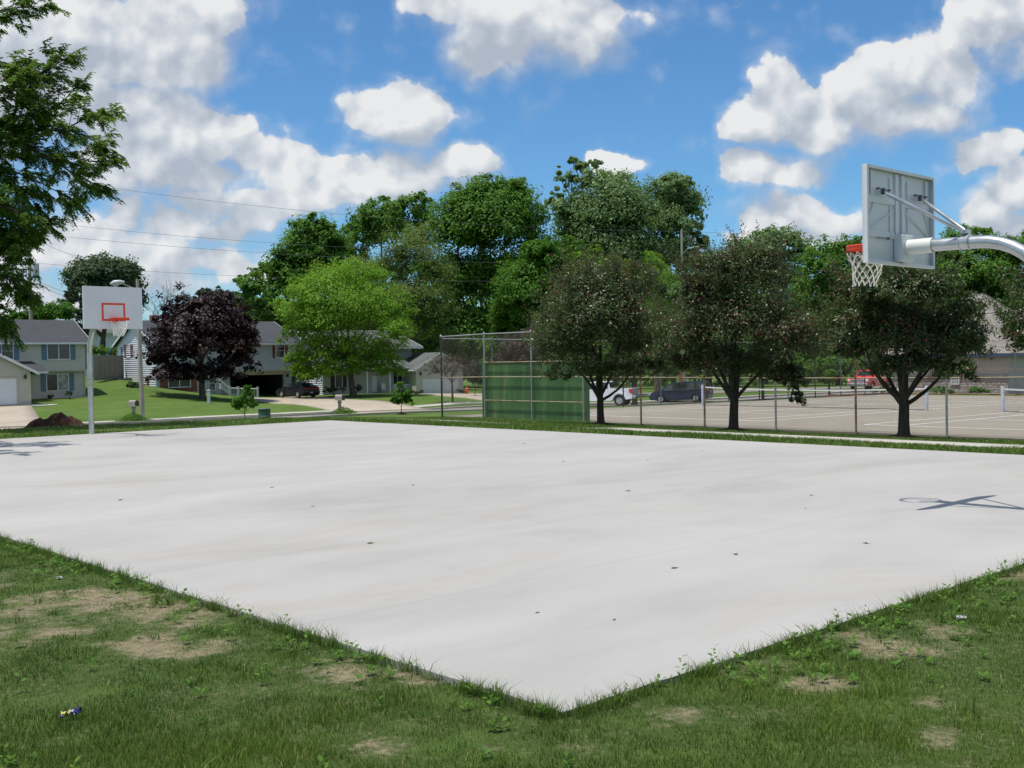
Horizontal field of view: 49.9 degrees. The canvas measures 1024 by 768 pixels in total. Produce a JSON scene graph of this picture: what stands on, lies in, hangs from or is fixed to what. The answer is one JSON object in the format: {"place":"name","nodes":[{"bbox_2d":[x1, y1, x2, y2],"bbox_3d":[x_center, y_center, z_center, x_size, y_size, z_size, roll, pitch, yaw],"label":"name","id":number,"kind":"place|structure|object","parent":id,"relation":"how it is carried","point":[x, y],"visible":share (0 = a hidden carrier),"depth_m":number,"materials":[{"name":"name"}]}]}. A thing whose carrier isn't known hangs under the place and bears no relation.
{"place":"outdoors","nodes":[
{"label":"outdoors","id":0,"kind":"place"},
{"bbox_2d":[0,405,88,429],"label":"driveway","id":1,"kind":"structure","parent":0,"point":[19,415],"depth_m":73.82,"materials":[{"name":"concrete"}]},
{"bbox_2d":[31,404,57,406],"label":"garden path","id":2,"kind":"structure","parent":0,"point":[34,405],"depth_m":84.23,"materials":[{"name":"concrete"}]},
{"bbox_2d":[254,396,431,413],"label":"driveway","id":3,"kind":"structure","parent":0,"point":[325,403],"depth_m":85.51,"materials":[{"name":"concrete"}]},
{"bbox_2d":[276,382,319,397],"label":"parked car","id":4,"kind":"object","parent":3,"relation":"on","point":[297,389],"visible":1,"depth_m":102.75,"materials":[{"name":"black paint"}]},
{"bbox_2d":[420,393,481,400],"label":"driveway","id":5,"kind":"structure","parent":0,"point":[477,395],"depth_m":101.10,"materials":[{"name":"concrete"}]},
{"bbox_2d":[83,391,844,423],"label":"sidewalk","id":6,"kind":"structure","parent":0,"point":[324,411],"depth_m":76.72,"materials":[{"name":"concrete"}]},
{"bbox_2d":[131,391,886,423],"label":"street","id":7,"kind":"structure","parent":0,"point":[471,408],"depth_m":86.82,"materials":[{"name":"grey asphalt"}]},
{"bbox_2d":[649,381,712,402],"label":"minivan","id":8,"kind":"object","parent":7,"relation":"on","point":[664,392],"visible":0.56,"depth_m":92.15,"materials":[{"name":"blue paint"}]},
{"bbox_2d":[0,373,1023,767],"bbox_3d":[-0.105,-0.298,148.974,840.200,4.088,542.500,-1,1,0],"label":"ground","id":9,"kind":"structure","parent":0,"point":[112,397],"depth_m":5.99,"materials":[{"name":"green plant"}]},
{"bbox_2d":[26,169,38,319],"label":"utility pole","id":10,"kind":"object","parent":9,"relation":"on","point":[30,272],"visible":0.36,"depth_m":103.63,"materials":[{"name":"brown wood"}]},
{"bbox_2d":[40,177,854,237],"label":"overhead cable","id":11,"kind":"object","parent":10,"relation":"attached to","point":[464,223],"visible":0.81,"depth_m":112.65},
{"bbox_2d":[4,300,79,321],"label":"shade tree","id":12,"kind":"object","parent":9,"relation":"on","point":[64,310],"visible":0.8,"depth_m":118.76,"materials":[{"name":"green plant"}]},
{"bbox_2d":[0,320,87,405],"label":"house","id":13,"kind":"structure","parent":9,"relation":"on","point":[52,360],"depth_m":91.42,"materials":[{"name":"grey"}]},
{"bbox_2d":[1,344,13,359],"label":"window","id":14,"kind":"structure","parent":13,"relation":"in","point":[11,349],"depth_m":89.31,"materials":[{"name":"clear glass"}]},
{"bbox_2d":[0,379,16,404],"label":"garage door","id":15,"kind":"structure","parent":13,"relation":"in","point":[8,387],"depth_m":83.70,"materials":[{"name":"white metal"}]},
{"bbox_2d":[46,373,68,390],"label":"window","id":16,"kind":"structure","parent":13,"relation":"in","point":[60,381],"depth_m":92.06,"materials":[{"name":"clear glass"}]},
{"bbox_2d":[47,344,69,359],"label":"window","id":17,"kind":"structure","parent":13,"relation":"in","point":[54,351],"depth_m":91.57,"materials":[{"name":"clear glass"}]},
{"bbox_2d":[25,412,83,427],"bbox_3d":[-15.898,1.287,38.028,2.700,0.623,2.000,-1,1,0],"label":"soil heap","id":18,"kind":"object","parent":9,"relation":"on","point":[59,419],"visible":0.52,"depth_m":37.53,"materials":[{"name":"brown soil"}]},
{"bbox_2d":[0,0,130,355],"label":"honey locust","id":19,"kind":"object","parent":9,"relation":"on","point":[32,230],"visible":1,"depth_m":32.89,"materials":[{"name":"green plant"}]},
{"bbox_2d":[59,707,81,716],"bbox_3d":[-2.205,1.636,5.490,0.105,0.045,0.046,-2,1,-28],"label":"snack wrapper","id":20,"kind":"object","parent":9,"relation":"on","point":[77,710],"visible":1,"depth_m":5.49,"materials":[{"name":"plastic"}]},
{"bbox_2d":[73,301,90,336],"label":"conifer","id":21,"kind":"object","parent":9,"relation":"on","point":[78,316],"visible":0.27,"depth_m":119.44,"materials":[{"name":"green plant"}]},
{"bbox_2d":[55,249,149,354],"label":"shade tree","id":22,"kind":"object","parent":9,"relation":"on","point":[85,274],"visible":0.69,"depth_m":126.16,"materials":[{"name":"green plant"}]},
{"bbox_2d":[84,329,123,375],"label":"house","id":23,"kind":"structure","parent":9,"relation":"on","point":[110,340],"depth_m":150.25,"materials":[{"name":"white"}]},
{"bbox_2d":[93,343,117,354],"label":"hedge","id":24,"kind":"object","parent":9,"relation":"on","point":[99,350],"visible":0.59,"depth_m":113.61,"materials":[{"name":"green plant"}]},
{"bbox_2d":[93,355,123,380],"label":"board fence","id":25,"kind":"object","parent":9,"relation":"on","point":[108,367],"visible":0.91,"depth_m":106.81,"materials":[{"name":"grey wood"}]},
{"bbox_2d":[110,279,144,416],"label":"street light","id":26,"kind":"object","parent":9,"relation":"on","point":[115,283],"visible":0.83,"depth_m":70.87,"materials":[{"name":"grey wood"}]},
{"bbox_2d":[128,400,138,412],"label":"mailbox","id":27,"kind":"object","parent":9,"relation":"on","point":[133,404],"visible":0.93,"depth_m":69.91,"materials":[{"name":"beige plastic"}]},
{"bbox_2d":[113,413,157,421],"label":"weed clump","id":28,"kind":"object","parent":9,"relation":"on","point":[133,417],"visible":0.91,"depth_m":69.32,"materials":[{"name":"green plant"}]},
{"bbox_2d":[126,381,144,387],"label":"shrub","id":29,"kind":"object","parent":9,"relation":"on","point":[133,384],"visible":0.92,"depth_m":96.81,"materials":[{"name":"green plant"}]},
{"bbox_2d":[143,282,190,319],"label":"bare tree","id":30,"kind":"object","parent":9,"relation":"on","point":[167,294],"visible":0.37,"depth_m":117.98,"materials":[{"name":"grey plant"}]},
{"bbox_2d":[133,281,263,398],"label":"purple maple","id":31,"kind":"object","parent":9,"relation":"on","point":[191,324],"visible":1,"depth_m":92.32,"materials":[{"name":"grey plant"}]},
{"bbox_2d":[112,315,298,394],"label":"house","id":32,"kind":"structure","parent":9,"relation":"on","point":[274,377],"depth_m":109.52,"materials":[{"name":"white"}]},
{"bbox_2d":[168,377,190,387],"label":"window","id":33,"kind":"structure","parent":32,"relation":"in","point":[182,383],"depth_m":104.16,"materials":[{"name":"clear glass"}]},
{"bbox_2d":[208,375,215,390],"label":"window","id":34,"kind":"structure","parent":32,"relation":"in","point":[211,385],"depth_m":106.19,"materials":[{"name":"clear glass"}]},
{"bbox_2d":[275,345,284,357],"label":"window","id":35,"kind":"structure","parent":32,"relation":"in","point":[280,349],"depth_m":110.44,"materials":[{"name":"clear glass"}]},
{"bbox_2d":[207,390,210,403],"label":"utility pedestal","id":36,"kind":"object","parent":9,"relation":"on","point":[208,397],"visible":1,"depth_m":83.92,"materials":[{"name":"green paint"}]},
{"bbox_2d":[197,285,246,305],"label":"shade tree","id":37,"kind":"object","parent":9,"relation":"on","point":[218,286],"visible":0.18,"depth_m":133.90,"materials":[{"name":"green plant"}]},
{"bbox_2d":[219,378,258,396],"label":"stair railing","id":38,"kind":"object","parent":9,"relation":"on","point":[238,390],"visible":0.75,"depth_m":106.05,"materials":[{"name":"white wood"}]},
{"bbox_2d":[230,385,258,416],"bbox_3d":[-13.369,1.190,54.920,1.486,2.326,1.095,-1,1,0],"label":"sapling","id":39,"kind":"object","parent":9,"relation":"on","point":[244,399],"visible":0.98,"depth_m":54.87,"materials":[{"name":"green plant"}]},
{"bbox_2d":[232,267,290,325],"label":"shade tree","id":40,"kind":"object","parent":9,"relation":"on","point":[261,310],"visible":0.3,"depth_m":126.18,"materials":[{"name":"green plant"}]},
{"bbox_2d":[258,408,270,417],"bbox_3d":[-11.710,1.671,52.040,0.612,1.034,0.612,-1,1,0],"label":"utility box","id":41,"kind":"object","parent":9,"relation":"on","point":[264,412],"visible":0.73,"depth_m":51.80,"materials":[{"name":"green paint"}]},
{"bbox_2d":[254,212,359,329],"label":"shade tree","id":42,"kind":"object","parent":9,"relation":"on","point":[321,233],"visible":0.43,"depth_m":138.10,"materials":[{"name":"green plant"}]},
{"bbox_2d":[291,342,329,396],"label":"shrub","id":43,"kind":"object","parent":9,"relation":"on","point":[310,378],"visible":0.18,"depth_m":102.76,"materials":[{"name":"green plant"}]},
{"bbox_2d":[322,386,345,394],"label":"shrub","id":44,"kind":"object","parent":9,"relation":"on","point":[331,389],"visible":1,"depth_m":103.81,"materials":[{"name":"green plant"}]},
{"bbox_2d":[335,395,344,408],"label":"mailbox","id":45,"kind":"object","parent":9,"relation":"on","point":[339,398],"visible":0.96,"depth_m":75.92,"materials":[{"name":"beige plastic"}]},
{"bbox_2d":[322,406,364,414],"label":"weed clump","id":46,"kind":"object","parent":9,"relation":"on","point":[347,410],"visible":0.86,"depth_m":75.40,"materials":[{"name":"green plant"}]},
{"bbox_2d":[267,255,420,396],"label":"honey locust","id":47,"kind":"object","parent":9,"relation":"on","point":[352,353],"visible":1,"depth_m":99.40,"materials":[{"name":"green plant"}]},
{"bbox_2d":[290,330,466,395],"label":"house","id":48,"kind":"structure","parent":9,"relation":"on","point":[415,378],"depth_m":112.16,"materials":[{"name":"grey"}]},
{"bbox_2d":[335,374,342,387],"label":"window","id":49,"kind":"structure","parent":48,"relation":"in","point":[339,378],"depth_m":108.98,"materials":[{"name":"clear glass"}]},
{"bbox_2d":[372,376,376,391],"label":"front door","id":50,"kind":"structure","parent":48,"relation":"in","point":[374,379],"depth_m":111.40,"materials":[{"name":"white wood"}]},
{"bbox_2d":[422,378,458,392],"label":"garage door","id":51,"kind":"structure","parent":48,"relation":"in","point":[428,385],"depth_m":112.85,"materials":[{"name":"white metal"}]},
{"bbox_2d":[335,189,451,342],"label":"shade tree","id":52,"kind":"object","parent":9,"relation":"on","point":[373,225],"visible":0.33,"depth_m":147.54,"materials":[{"name":"green plant"}]},
{"bbox_2d":[329,219,468,353],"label":"shade tree","id":53,"kind":"object","parent":9,"relation":"on","point":[430,272],"visible":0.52,"depth_m":130.56,"materials":[{"name":"green plant"}]},
{"bbox_2d":[387,381,414,414],"bbox_3d":[-6.041,0.833,59.965,1.496,1.977,1.042,-1,1,0],"label":"sapling","id":54,"kind":"object","parent":9,"relation":"on","point":[404,393],"visible":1,"depth_m":59.85,"materials":[{"name":"green plant"}]},
{"bbox_2d":[0,391,871,427],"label":"kerb","id":55,"kind":"structure","parent":9,"relation":"on","point":[393,410],"depth_m":74.82,"materials":[{"name":"concrete"}]},
{"bbox_2d":[421,353,481,401],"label":"tree","id":56,"kind":"object","parent":9,"relation":"on","point":[467,370],"visible":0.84,"depth_m":86.38,"materials":[{"name":"grey plant"}]},
{"bbox_2d":[464,355,481,384],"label":"shrub","id":57,"kind":"object","parent":9,"relation":"on","point":[472,380],"visible":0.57,"depth_m":99.61,"materials":[{"name":"green plant"}]},
{"bbox_2d":[403,171,553,385],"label":"shade tree","id":58,"kind":"object","parent":9,"relation":"on","point":[492,205],"visible":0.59,"depth_m":142.72,"materials":[{"name":"green plant"}]},
{"bbox_2d":[0,420,1023,717],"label":"ball court","id":59,"kind":"object","parent":9,"relation":"on","point":[482,550],"visible":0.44,"depth_m":11.22,"materials":[{"name":"concrete"}]},
{"bbox_2d":[82,286,142,433],"bbox_3d":[-10.545,-0.537,28.201,2.117,3.857,1.417,0,1,24],"label":"basketball hoop","id":60,"kind":"object","parent":59,"relation":"on","point":[116,308],"visible":1,"depth_m":28.02,"materials":[{"name":"metal"}]},
{"bbox_2d":[846,164,1023,286],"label":"basketball hoop","id":61,"kind":"object","parent":59,"relation":"on","point":[899,217],"visible":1,"depth_m":12.26,"materials":[{"name":"metal"}]},
{"bbox_2d":[0,532,1023,767],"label":"tall grass","id":62,"kind":"structure","parent":9,"relation":"on","point":[614,700],"depth_m":6.54,"materials":[{"name":"green plant"}]},
{"bbox_2d":[0,416,1023,454],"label":"verge grass","id":63,"kind":"structure","parent":9,"relation":"on","point":[539,424],"depth_m":30.31,"materials":[{"name":"green plant"}]},
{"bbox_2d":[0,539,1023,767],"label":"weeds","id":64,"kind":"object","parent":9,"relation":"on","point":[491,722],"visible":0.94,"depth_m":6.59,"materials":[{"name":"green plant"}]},
{"bbox_2d":[493,324,549,361],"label":"crabapple tree","id":65,"kind":"object","parent":9,"relation":"on","point":[514,351],"visible":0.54,"depth_m":91.21,"materials":[{"name":"grey plant"}]},
{"bbox_2d":[478,234,587,376],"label":"maple tree","id":66,"kind":"object","parent":9,"relation":"on","point":[518,281],"visible":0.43,"depth_m":109.83,"materials":[{"name":"green plant"}]},
{"bbox_2d":[482,360,589,421],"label":"practice wall","id":67,"kind":"structure","parent":9,"relation":"on","point":[570,395],"depth_m":45.33,"materials":[{"name":"green paint"}]},
{"bbox_2d":[303,393,888,417],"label":"kerb","id":68,"kind":"structure","parent":9,"relation":"on","point":[364,414],"depth_m":70.39,"materials":[{"name":"concrete"}]},
{"bbox_2d":[559,244,635,381],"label":"maple tree","id":69,"kind":"object","parent":9,"relation":"on","point":[598,247],"visible":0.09,"depth_m":105.77,"materials":[{"name":"green plant"}]},
{"bbox_2d":[232,283,965,386],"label":"woodland edge","id":70,"kind":"object","parent":9,"relation":"on","point":[806,365],"visible":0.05,"depth_m":133.03,"materials":[{"name":"green plant"}]},
{"bbox_2d":[518,237,682,425],"bbox_3d":[3.129,-1.741,37.369,5.877,6.651,4.559,-1,1,0],"label":"crabapple tree","id":71,"kind":"object","parent":9,"relation":"on","point":[590,316],"visible":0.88,"depth_m":37.06,"materials":[{"name":"green plant"}]},
{"bbox_2d":[531,156,680,385],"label":"cottonwood","id":72,"kind":"object","parent":9,"relation":"on","point":[617,204],"visible":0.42,"depth_m":152.36,"materials":[{"name":"green plant"}]},
{"bbox_2d":[589,381,639,404],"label":"pickup truck","id":73,"kind":"object","parent":9,"relation":"on","point":[620,391],"visible":0.35,"depth_m":83.73,"materials":[{"name":"white paint"}]},
{"bbox_2d":[602,336,672,404],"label":"street tree","id":74,"kind":"object","parent":9,"relation":"on","point":[634,400],"visible":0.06,"depth_m":86.83,"materials":[{"name":"green plant"}]},
{"bbox_2d":[640,250,681,391],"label":"willow","id":75,"kind":"object","parent":9,"relation":"on","point":[648,255],"visible":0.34,"depth_m":116.53,"materials":[{"name":"green plant"}]},
{"bbox_2d":[440,337,887,415],"bbox_3d":[11.431,-0.650,62.808,39.742,3.987,0.100,-2,2,-43],"label":"chain link fence","id":76,"kind":"object","parent":9,"relation":"on","point":[661,396],"visible":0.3,"depth_m":59.69,"materials":[{"name":"grey metal"}]},
{"bbox_2d":[626,170,712,382],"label":"cottonwood","id":77,"kind":"object","parent":9,"relation":"on","point":[687,201],"visible":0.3,"depth_m":155.98,"materials":[{"name":"green plant"}]},
{"bbox_2d":[681,229,698,380],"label":"utility pole","id":78,"kind":"object","parent":9,"relation":"on","point":[681,280],"visible":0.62,"depth_m":117.63,"materials":[{"name":"brown wood"}]},
{"bbox_2d":[39,263,638,280],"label":"overhead cable","id":79,"kind":"object","parent":78,"relation":"attached to","point":[189,273],"visible":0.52,"depth_m":106.68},
{"bbox_2d":[52,235,659,263],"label":"overhead cable","id":80,"kind":"object","parent":78,"relation":"attached to","point":[324,256],"visible":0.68,"depth_m":109.33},
{"bbox_2d":[73,225,846,256],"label":"overhead cable","id":81,"kind":"object","parent":78,"relation":"attached to","point":[378,248],"visible":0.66,"depth_m":109.86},
{"bbox_2d":[665,250,752,386],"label":"shade tree","id":82,"kind":"object","parent":9,"relation":"on","point":[672,287],"visible":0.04,"depth_m":140.23,"materials":[{"name":"green plant"}]},
{"bbox_2d":[440,310,1023,438],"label":"chain link fence","id":83,"kind":"object","parent":9,"relation":"on","point":[855,377],"visible":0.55,"depth_m":38.62,"materials":[{"name":"metal"}]},
{"bbox_2d":[443,395,1023,440],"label":"tennis court","id":84,"kind":"object","parent":9,"relation":"on","point":[967,427],"visible":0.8,"depth_m":45.36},
{"bbox_2d":[593,399,1020,429],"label":"court lines","id":85,"kind":"object","parent":84,"relation":"on","point":[843,412],"visible":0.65,"depth_m":45.90,"materials":[{"name":"white paint"}]},
{"bbox_2d":[701,385,927,410],"bbox_3d":[14.372,0.645,53.932,0.149,1.160,12.637,-2,2,-43],"label":"tennis net","id":86,"kind":"object","parent":84,"relation":"on","point":[925,399],"visible":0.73,"depth_m":53.02,"materials":[{"name":"fabric"}]},
{"bbox_2d":[1001,386,1023,411],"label":"tennis net","id":87,"kind":"object","parent":84,"relation":"on","point":[1003,399],"visible":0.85,"depth_m":46.76,"materials":[{"name":"white fabric"}]},
{"bbox_2d":[631,220,838,431],"bbox_3d":[6.716,-1.693,33.487,6.195,6.600,4.245,0,1,31],"label":"crabapple tree","id":88,"kind":"object","parent":9,"relation":"on","point":[730,309],"visible":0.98,"depth_m":33.03,"materials":[{"name":"green plant"}]},
{"bbox_2d":[740,333,782,400],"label":"street tree","id":89,"kind":"object","parent":9,"relation":"on","point":[762,384],"visible":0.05,"depth_m":85.36,"materials":[{"name":"green plant"}]},
{"bbox_2d":[721,224,821,383],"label":"shade tree","id":90,"kind":"object","parent":9,"relation":"on","point":[797,243],"visible":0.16,"depth_m":157.35,"materials":[{"name":"green plant"}]},
{"bbox_2d":[821,363,834,394],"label":"street tree","id":91,"kind":"object","parent":9,"relation":"on","point":[829,370],"visible":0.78,"depth_m":95.57,"materials":[{"name":"green plant"}]},
{"bbox_2d":[784,233,875,384],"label":"shade tree","id":92,"kind":"object","parent":9,"relation":"on","point":[813,264],"visible":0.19,"depth_m":137.32,"materials":[{"name":"green plant"}]},
{"bbox_2d":[847,370,888,389],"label":"pickup truck","id":93,"kind":"object","parent":9,"relation":"on","point":[867,384],"visible":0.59,"depth_m":101.20,"materials":[{"name":"red paint"}]},
{"bbox_2d":[845,255,956,368],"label":"shade tree","id":94,"kind":"object","parent":9,"relation":"on","point":[871,358],"visible":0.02,"depth_m":126.26,"materials":[{"name":"green plant"}]},
{"bbox_2d":[803,235,999,438],"bbox_3d":[10.576,-1.171,29.433,5.178,5.537,3.785,-1,1,0],"label":"crabapple tree","id":95,"kind":"object","parent":9,"relation":"on","point":[892,321],"visible":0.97,"depth_m":29.11,"materials":[{"name":"green plant"}]},
{"bbox_2d":[827,393,1022,396],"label":"mulch bed","id":96,"kind":"object","parent":9,"relation":"on","point":[948,393],"visible":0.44,"depth_m":84.22,"materials":[{"name":"brown wood"}]},
{"bbox_2d":[969,386,989,393],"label":"shrub","id":97,"kind":"object","parent":96,"relation":"on","point":[973,389],"visible":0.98,"depth_m":79.93,"materials":[{"name":"green plant"}]},
{"bbox_2d":[929,385,954,394],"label":"shrub","id":98,"kind":"object","parent":9,"relation":"on","point":[951,391],"visible":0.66,"depth_m":79.84,"materials":[{"name":"green plant"}]},
{"bbox_2d":[880,340,1023,395],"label":"chain link fence","id":99,"kind":"object","parent":9,"relation":"on","point":[1015,369],"visible":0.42,"depth_m":70.18,"materials":[{"name":"metal"}]},
{"bbox_2d":[881,293,1023,393],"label":"stone building","id":100,"kind":"structure","parent":9,"relation":"on","point":[959,384],"depth_m":85.42,"materials":[{"name":"brown"}]},
{"bbox_2d":[950,379,959,384],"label":"window","id":101,"kind":"structure","parent":100,"relation":"in","point":[952,381],"depth_m":86.98,"materials":[{"name":"glass"}]},
{"bbox_2d":[916,223,1023,312],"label":"shade tree","id":102,"kind":"object","parent":9,"relation":"on","point":[970,273],"visible":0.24,"depth_m":119.72,"materials":[{"name":"green plant"}]},
{"bbox_2d":[969,229,1023,309],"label":"shade tree","id":103,"kind":"object","parent":9,"relation":"on","point":[1015,261],"visible":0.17,"depth_m":119.86,"materials":[{"name":"green plant"}]},
{"bbox_2d":[983,233,1023,351],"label":"crabapple tree","id":104,"kind":"object","parent":9,"relation":"on","point":[1013,327],"visible":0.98,"depth_m":25.06,"materials":[{"name":"green plant"}]},
{"bbox_2d":[0,0,1023,370],"label":"sky","id":105,"kind":"structure","parent":0,"point":[776,108],"materials":[{"name":"blue"}]},
{"bbox_2d":[621,386,879,395],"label":"street","id":106,"kind":"structure","parent":0,"point":[715,392],"depth_m":113.30,"materials":[{"name":"grey asphalt"}]},
{"bbox_2d":[587,428,1023,447],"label":"park path","id":107,"kind":"structure","parent":0,"point":[914,441],"depth_m":25.24,"materials":[{"name":"concrete"}]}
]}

